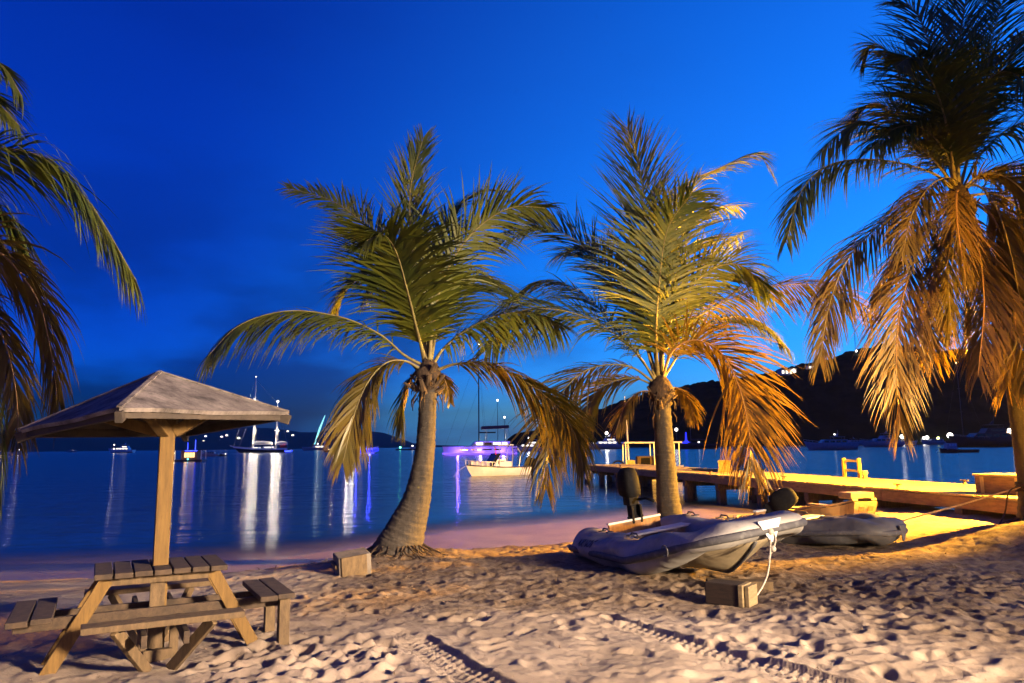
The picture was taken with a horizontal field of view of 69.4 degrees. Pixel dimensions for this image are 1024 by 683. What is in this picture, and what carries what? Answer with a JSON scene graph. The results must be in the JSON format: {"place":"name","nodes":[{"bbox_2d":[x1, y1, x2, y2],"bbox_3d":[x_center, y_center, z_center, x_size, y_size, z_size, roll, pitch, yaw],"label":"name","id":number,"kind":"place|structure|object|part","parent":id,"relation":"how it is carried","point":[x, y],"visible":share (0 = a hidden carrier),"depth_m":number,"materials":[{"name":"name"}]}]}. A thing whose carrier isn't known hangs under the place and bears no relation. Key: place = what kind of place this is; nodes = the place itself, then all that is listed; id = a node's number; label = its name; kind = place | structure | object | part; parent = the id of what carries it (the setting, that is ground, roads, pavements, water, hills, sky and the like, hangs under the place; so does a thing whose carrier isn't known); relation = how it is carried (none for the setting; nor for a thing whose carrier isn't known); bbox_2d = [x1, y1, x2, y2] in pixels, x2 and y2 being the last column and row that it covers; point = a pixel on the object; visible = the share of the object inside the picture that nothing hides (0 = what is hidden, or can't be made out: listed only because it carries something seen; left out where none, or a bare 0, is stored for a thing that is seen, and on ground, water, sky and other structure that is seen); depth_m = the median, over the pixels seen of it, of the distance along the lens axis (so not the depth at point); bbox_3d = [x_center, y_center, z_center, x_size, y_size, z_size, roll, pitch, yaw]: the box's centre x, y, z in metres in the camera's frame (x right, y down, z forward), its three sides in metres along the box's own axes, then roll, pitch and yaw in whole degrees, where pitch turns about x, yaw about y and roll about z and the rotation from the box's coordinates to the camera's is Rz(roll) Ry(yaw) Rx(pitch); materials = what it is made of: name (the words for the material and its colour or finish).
{"place":"outdoors","nodes":[
{"label":"outdoors","id":0,"kind":"place"},
{"bbox_2d":[0,427,458,451],"bbox_3d":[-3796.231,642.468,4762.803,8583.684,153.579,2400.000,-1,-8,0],"label":"hills","id":1,"kind":"structure","parent":0,"point":[215,441],"depth_m":3858.29,"materials":[{"name":"grey"}]},
{"bbox_2d":[0,444,1015,549],"bbox_3d":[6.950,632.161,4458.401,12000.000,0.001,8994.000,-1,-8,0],"label":"sea","id":2,"kind":"structure","parent":0,"point":[85,493],"depth_m":41.88,"materials":[{"name":"liquid"}]},
{"bbox_2d":[109,443,135,452],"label":"motor yacht","id":3,"kind":"object","parent":2,"relation":"on","point":[124,449],"visible":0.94,"depth_m":608.15,"materials":[{"name":"white glass"}]},
{"bbox_2d":[174,442,206,461],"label":"houseboat","id":4,"kind":"object","parent":2,"relation":"on","point":[187,455],"visible":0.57,"depth_m":136.97,"materials":[{"name":"blue paint"}]},
{"bbox_2d":[201,450,218,455],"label":"motor yacht","id":5,"kind":"object","parent":2,"relation":"on","point":[213,453],"visible":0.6,"depth_m":235.90,"materials":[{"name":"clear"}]},
{"bbox_2d":[231,378,290,452],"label":"two masted yacht","id":6,"kind":"object","parent":2,"relation":"on","point":[271,449],"visible":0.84,"depth_m":428.19,"materials":[{"name":"white paint"}]},
{"bbox_2d":[302,414,330,450],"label":"sailing catamaran","id":7,"kind":"object","parent":2,"relation":"on","point":[315,447],"visible":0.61,"depth_m":725.68,"materials":[{"name":"white"}]},
{"bbox_2d":[360,445,378,453],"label":"motor yacht","id":8,"kind":"object","parent":2,"relation":"on","point":[375,449],"visible":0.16,"depth_m":261.54,"materials":[{"name":"blue glass"}]},
{"bbox_2d":[396,445,414,449],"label":"work barge","id":9,"kind":"object","parent":2,"relation":"on","point":[412,448],"visible":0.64,"depth_m":539.49,"materials":[{"name":"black paint"}]},
{"bbox_2d":[442,343,516,455],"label":"sailing catamaran","id":10,"kind":"object","parent":2,"relation":"on","point":[479,447],"visible":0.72,"depth_m":186.70,"materials":[{"name":"white glass"}]},
{"bbox_2d":[454,444,534,475],"bbox_3d":[-1.405,9.140,56.047,6.734,2.615,1.794,3,-9,-24],"label":"motor boat","id":11,"kind":"object","parent":2,"relation":"on","point":[493,465],"visible":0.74,"depth_m":55.55,"materials":[{"name":"white paint"}]},
{"bbox_2d":[488,399,514,445],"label":"sailing yacht","id":12,"kind":"object","parent":2,"relation":"on","point":[497,415],"visible":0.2,"depth_m":241.16,"materials":[{"name":"grey"}]},
{"bbox_2d":[511,437,543,451],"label":"motor yacht","id":13,"kind":"object","parent":2,"relation":"on","point":[530,447],"visible":0.33,"depth_m":289.13,"materials":[{"name":"white paint"}]},
{"bbox_2d":[588,431,624,448],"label":"motor yacht","id":14,"kind":"object","parent":2,"relation":"on","point":[612,444],"visible":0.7,"depth_m":389.02,"materials":[{"name":"glass"}]},
{"bbox_2d":[610,396,683,481],"bbox_3d":[8.211,6.049,45.590,4.600,5.401,1.896,-1,-8,2],"label":"canopy boat","id":15,"kind":"object","parent":2,"relation":"on","point":[649,460],"visible":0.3,"depth_m":44.91,"materials":[{"name":"yellow wood"}]},
{"bbox_3d":[8.108,7.365,44.887,0.550,0.600,0.020,-1,-8,2],"label":"console door","id":16,"kind":"part","parent":15,"relation":"part of","materials":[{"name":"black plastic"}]},
{"bbox_2d":[675,426,718,448],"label":"sailing yacht","id":17,"kind":"object","parent":2,"relation":"on","point":[685,444],"visible":0.77,"depth_m":327.49,"materials":[{"name":"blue paint"}]},
{"bbox_2d":[584,463,1017,514],"bbox_3d":[9.292,6.370,27.131,3.202,3.165,36.284,1,-8,-11],"label":"dock","id":18,"kind":"object","parent":2,"relation":"in","point":[810,488],"visible":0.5,"depth_m":21.74,"materials":[{"name":"brown wood"}]},
{"bbox_2d":[688,468,717,471],"bbox_3d":[8.383,5.489,31.666,0.492,0.100,2.604,2,-8,-15],"label":"loose board","id":19,"kind":"object","parent":18,"relation":"on","point":[704,469],"visible":0.76,"depth_m":31.72,"materials":[{"name":"brown wood"}]},
{"bbox_2d":[718,460,731,471],"bbox_3d":[8.672,5.078,30.144,0.516,0.480,0.640,-3,-8,17],"label":"wooden crate","id":20,"kind":"object","parent":18,"relation":"on","point":[727,466],"visible":0.54,"depth_m":29.86,"materials":[{"name":"brown wood"}]},
{"bbox_2d":[841,458,861,477],"bbox_3d":[11.281,4.464,24.534,0.100,1.180,0.900,1,-8,-11],"label":"ladder rail","id":21,"kind":"object","parent":18,"relation":"attached to","point":[845,470],"visible":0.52,"depth_m":24.54,"materials":[{"name":"yellow paint"}]},
{"bbox_2d":[859,471,869,478],"bbox_3d":[11.348,4.277,23.782,0.240,0.240,0.240,1,-8,-11],"label":"mooring bollard","id":22,"kind":"object","parent":18,"relation":"on","point":[864,473],"visible":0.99,"depth_m":23.73,"materials":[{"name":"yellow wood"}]},
{"bbox_2d":[972,473,1017,495],"bbox_3d":[10.824,3.091,16.025,0.780,0.428,1.220,2,-9,-19],"label":"dock box","id":23,"kind":"object","parent":18,"relation":"on","point":[990,483],"visible":0.87,"depth_m":16.01,"materials":[{"name":"brown wood"}]},
{"bbox_2d":[803,430,857,449],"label":"motor yacht","id":24,"kind":"object","parent":2,"relation":"on","point":[841,444],"visible":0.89,"depth_m":218.16,"materials":[{"name":"blue glass"}]},
{"bbox_2d":[848,437,866,444],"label":"motor yacht","id":25,"kind":"object","parent":2,"relation":"on","point":[851,441],"visible":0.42,"depth_m":512.04,"materials":[{"name":"blue glass"}]},
{"bbox_2d":[860,431,903,446],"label":"motor yacht","id":26,"kind":"object","parent":2,"relation":"on","point":[881,441],"visible":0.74,"depth_m":323.88,"materials":[{"name":"blue glass"}]},
{"bbox_2d":[898,436,916,444],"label":"motor yacht","id":27,"kind":"object","parent":2,"relation":"on","point":[906,441],"visible":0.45,"depth_m":558.40,"materials":[{"name":"blue glass"}]},
{"bbox_2d":[921,436,945,444],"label":"motor yacht","id":28,"kind":"object","parent":2,"relation":"on","point":[935,441],"visible":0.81,"depth_m":540.09,"materials":[{"name":"blue glass"}]},
{"bbox_2d":[938,443,978,452],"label":"work boat","id":29,"kind":"object","parent":2,"relation":"on","point":[950,448],"visible":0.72,"depth_m":142.38,"materials":[{"name":"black paint"}]},
{"bbox_2d":[945,365,980,442],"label":"sailing yacht","id":30,"kind":"object","parent":2,"relation":"on","point":[946,441],"visible":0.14,"depth_m":306.59,"materials":[{"name":"black paint"}]},
{"bbox_2d":[947,419,1012,446],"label":"motor yacht","id":31,"kind":"object","parent":2,"relation":"on","point":[991,437],"visible":0.9,"depth_m":263.80,"materials":[{"name":"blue paint"}]},
{"bbox_2d":[0,492,1023,682],"bbox_3d":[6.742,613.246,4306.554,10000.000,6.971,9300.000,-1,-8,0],"label":"beach","id":32,"kind":"structure","parent":0,"point":[650,643],"depth_m":7.26,"materials":[{"name":"beige sand"}]},
{"bbox_2d":[0,63,147,519],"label":"coconut palm","id":33,"kind":"object","parent":32,"relation":"on","point":[30,290],"visible":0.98,"depth_m":6.80,"materials":[{"name":"green plant"}]},
{"bbox_2d":[4,555,294,674],"bbox_3d":[-2.834,2.181,5.915,1.970,0.786,1.683,4,-9,-29],"label":"picnic table","id":34,"kind":"object","parent":32,"relation":"on","point":[117,618],"visible":0.9,"depth_m":5.74,"materials":[{"name":"brown wood"}]},
{"bbox_2d":[14,371,291,646],"bbox_3d":[-2.933,1.389,6.037,1.596,2.312,1.498,-6,-10,33],"label":"wooden parasol","id":35,"kind":"object","parent":32,"relation":"on","point":[166,408],"visible":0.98,"depth_m":5.96,"materials":[{"name":"brown wood"}]},
{"bbox_2d":[331,547,371,577],"bbox_3d":[-2.064,2.866,9.525,0.467,0.364,0.371,4,-9,-28],"label":"timber block","id":36,"kind":"object","parent":32,"relation":"on","point":[347,563],"depth_m":9.41,"materials":[{"name":"brown wood"}]},
{"bbox_2d":[193,123,609,559],"bbox_3d":[-1.659,-0.323,11.037,6.071,7.264,3.880,-1,-8,0],"label":"coconut palm","id":37,"kind":"object","parent":32,"relation":"on","point":[413,272],"visible":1,"depth_m":10.82,"materials":[{"name":"green plant"}]},
{"bbox_2d":[467,102,889,517],"bbox_3d":[3.192,-0.816,14.836,8.222,9.402,4.620,-1,-8,0],"label":"coconut palm","id":38,"kind":"object","parent":32,"relation":"on","point":[668,299],"visible":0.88,"depth_m":14.24,"materials":[{"name":"green plant"}]},
{"bbox_2d":[568,467,806,574],"bbox_3d":[2.216,2.312,9.759,2.043,1.290,3.602,-5,-7,-21],"label":"inflatable dinghy","id":39,"kind":"object","parent":32,"relation":"on","point":[637,541],"visible":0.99,"depth_m":8.84,"materials":[{"name":"rubber"}]},
{"bbox_2d":[757,528,775,595],"bbox_3d":[2.624,2.360,7.837,0.682,0.709,0.144,6,-10,-40],"label":"painter rope","id":40,"kind":"object","parent":39,"relation":"hanging from","point":[773,547],"visible":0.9,"depth_m":8.01,"materials":[{"name":"white fabric"}]},
{"bbox_2d":[705,578,757,607],"bbox_3d":[2.276,2.616,7.693,0.464,0.222,0.270,-7,-10,38],"label":"wood block","id":41,"kind":"object","parent":32,"relation":"on","point":[742,594],"depth_m":7.60,"materials":[{"name":"brown wood"}]},
{"bbox_2d":[733,487,907,545],"bbox_3d":[4.972,2.898,12.289,1.350,0.901,2.836,7,-11,-44],"label":"inflatable dinghy","id":42,"kind":"object","parent":32,"relation":"on","point":[871,528],"visible":0.62,"depth_m":11.47,"materials":[{"name":"rubber"}]},
{"bbox_2d":[903,487,1020,520],"bbox_3d":[7.210,2.715,12.117,2.384,0.643,0.055,0,-8,-4],"label":"mooring line","id":43,"kind":"object","parent":42,"relation":"attached to","point":[958,505],"visible":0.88,"depth_m":12.12,"materials":[{"name":"beige fabric"}]},
{"bbox_2d":[787,491,879,515],"bbox_3d":[6.199,3.369,14.619,1.167,0.873,2.263,2,-8,-16],"label":"open skiff","id":44,"kind":"object","parent":32,"relation":"on","point":[862,502],"visible":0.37,"depth_m":13.74,"materials":[{"name":"yellow wood"}]},
{"bbox_2d":[764,0,1023,523],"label":"coconut palm","id":45,"kind":"object","parent":32,"relation":"on","point":[952,119],"visible":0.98,"depth_m":12.50,"materials":[{"name":"green plant"}]},
{"bbox_2d":[1014,481,1023,491],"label":"rope knot","id":46,"kind":"object","parent":45,"relation":"attached to","point":[1016,484],"visible":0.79,"depth_m":12.34,"materials":[{"name":"brown fabric"}]},
{"bbox_2d":[999,485,1020,523],"bbox_3d":[8.047,2.799,12.205,0.538,0.839,0.504,5,-10,-33],"label":"loose line","id":47,"kind":"object","parent":46,"relation":"hanging from","point":[1006,503],"visible":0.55,"depth_m":12.11,"materials":[{"name":"brown fabric"}]},
{"bbox_2d":[0,0,1023,445],"label":"sky","id":48,"kind":"structure","parent":0,"point":[186,119],"materials":[{"name":"blue"}]},
{"bbox_2d":[506,343,1022,446],"bbox_3d":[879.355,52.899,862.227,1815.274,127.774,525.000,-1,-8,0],"label":"wooded hill","id":49,"kind":"structure","parent":0,"point":[831,407],"depth_m":652.53,"materials":[{"name":"black plant"}]},
{"bbox_2d":[777,367,796,375],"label":"hillside house","id":50,"kind":"structure","parent":49,"relation":"on","point":[782,372],"depth_m":785.96,"materials":[{"name":"beige"}]}
]}

